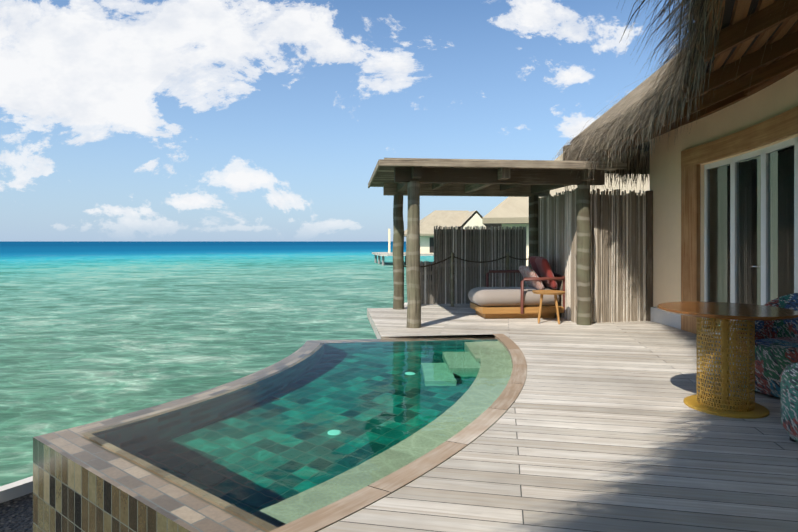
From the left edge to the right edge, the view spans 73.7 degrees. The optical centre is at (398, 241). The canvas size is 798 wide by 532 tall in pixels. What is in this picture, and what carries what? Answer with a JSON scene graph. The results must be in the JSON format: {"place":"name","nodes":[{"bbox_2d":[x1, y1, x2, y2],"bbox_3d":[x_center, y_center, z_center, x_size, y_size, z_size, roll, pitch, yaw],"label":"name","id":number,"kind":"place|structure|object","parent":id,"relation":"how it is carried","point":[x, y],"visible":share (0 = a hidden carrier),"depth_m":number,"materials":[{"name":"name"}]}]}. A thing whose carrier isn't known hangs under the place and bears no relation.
{"place":"outdoors","nodes":[
{"label":"outdoors","id":0,"kind":"place"},
{"bbox_2d":[0,476,32,531],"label":"ledge","id":1,"kind":"object","parent":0,"point":[16,506],"visible":0.1,"depth_m":5.33,"materials":[{"name":"concrete"}]},
{"bbox_2d":[0,0,695,240],"label":"sky","id":2,"kind":"structure","parent":0,"point":[121,120],"materials":[{"name":"blue"}]},
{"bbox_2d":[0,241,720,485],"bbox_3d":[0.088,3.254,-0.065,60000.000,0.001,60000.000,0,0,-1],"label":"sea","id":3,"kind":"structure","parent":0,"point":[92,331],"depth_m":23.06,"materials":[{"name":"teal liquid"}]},
{"bbox_2d":[33,336,517,531],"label":"pool","id":4,"kind":"structure","parent":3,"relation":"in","point":[82,483],"depth_m":3.28,"materials":[{"name":"brown"}]},
{"bbox_2d":[82,339,512,530],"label":"pool water","id":5,"kind":"structure","parent":4,"relation":"in","point":[321,425],"depth_m":3.97,"materials":[{"name":"teal liquid"}]},
{"bbox_2d":[372,210,485,265],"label":"villa","id":6,"kind":"object","parent":3,"relation":"on","point":[446,218],"visible":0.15,"depth_m":74.15,"materials":[{"name":"plant"}]},
{"bbox_2d":[388,229,389,252],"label":"post","id":7,"kind":"object","parent":6,"relation":"on","point":[388,240],"visible":1,"depth_m":76.57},
{"bbox_2d":[482,153,649,265],"bbox_3d":[11.030,-1.196,33.339,15.000,9.900,13.000,0,0,11],"label":"villa","id":8,"kind":"object","parent":3,"relation":"in","point":[511,212],"visible":0.08,"depth_m":28.57,"materials":[{"name":"plant"}]},
{"bbox_2d":[404,303,469,307],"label":"deck","id":9,"kind":"structure","parent":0,"point":[439,305],"depth_m":11.34,"materials":[{"name":"grey wood"}]},
{"bbox_2d":[404,253,528,306],"bbox_3d":[1.383,0.794,10.986,2.679,1.120,0.251,0,0,-6],"label":"rope fence","id":10,"kind":"object","parent":9,"relation":"on","point":[452,256],"visible":0.81,"depth_m":11.02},
{"bbox_2d":[318,307,797,531],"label":"deck","id":11,"kind":"structure","parent":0,"point":[599,427],"depth_m":3.40,"materials":[{"name":"grey wood"}]},
{"bbox_2d":[269,334,526,531],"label":"coping","id":12,"kind":"object","parent":11,"relation":"on","point":[493,413],"visible":0.85,"depth_m":3.22,"materials":[{"name":"brown stone"}]},
{"bbox_2d":[368,158,626,327],"bbox_3d":[1.439,0.058,9.746,3.855,2.592,3.426,0,0,-6],"label":"pergola","id":13,"kind":"object","parent":11,"relation":"on","point":[412,179],"visible":0.83,"depth_m":8.55,"materials":[{"name":"grey wood"}]},
{"bbox_2d":[468,256,564,318],"bbox_3d":[2.100,0.818,9.726,1.597,1.073,1.001,0,0,-6],"label":"daybed","id":14,"kind":"object","parent":11,"relation":"on","point":[488,302],"visible":0.94,"depth_m":9.34,"materials":[{"name":"grey fabric"}]},
{"bbox_2d":[420,188,652,322],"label":"fences","id":15,"kind":"object","parent":11,"relation":"on","point":[621,276],"visible":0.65,"depth_m":9.10,"materials":[{"name":"brown"}]},
{"bbox_2d":[532,290,564,323],"bbox_3d":[2.503,1.096,8.899,0.540,0.522,0.540,0,0,-1],"label":"side table","id":16,"kind":"object","parent":11,"relation":"on","point":[555,293],"visible":1,"depth_m":8.77,"materials":[{"name":"brown wood"}]},
{"bbox_2d":[650,69,797,338],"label":"wall","id":17,"kind":"structure","parent":11,"relation":"on","point":[780,96],"depth_m":8.46,"materials":[{"name":"beige paint"}]},
{"bbox_2d":[553,0,797,196],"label":"thatch","id":18,"kind":"object","parent":17,"relation":"on","point":[649,99],"visible":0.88,"depth_m":5.29,"materials":[{"name":"brown"}]},
{"bbox_2d":[575,0,797,160],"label":"roof timber","id":19,"kind":"object","parent":17,"relation":"on","point":[768,66],"visible":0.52,"depth_m":4.37,"materials":[{"name":"brown wood"}]},
{"bbox_2d":[681,106,797,339],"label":"door","id":20,"kind":"structure","parent":17,"relation":"attached to","point":[742,239],"depth_m":7.07,"materials":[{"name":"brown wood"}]},
{"bbox_2d":[657,301,797,418],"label":"table","id":21,"kind":"object","parent":11,"relation":"on","point":[721,402],"visible":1,"depth_m":4.23,"materials":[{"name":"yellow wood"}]},
{"bbox_2d":[733,293,797,397],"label":"chair","id":22,"kind":"object","parent":11,"relation":"on","point":[776,347],"visible":0.44,"depth_m":4.66,"materials":[{"name":"multicoloured fabric"}]},
{"bbox_2d":[780,362,797,441],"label":"chair","id":23,"kind":"object","parent":11,"relation":"on","point":[789,394],"visible":1,"depth_m":3.53,"materials":[{"name":"multicoloured fabric"}]}
]}

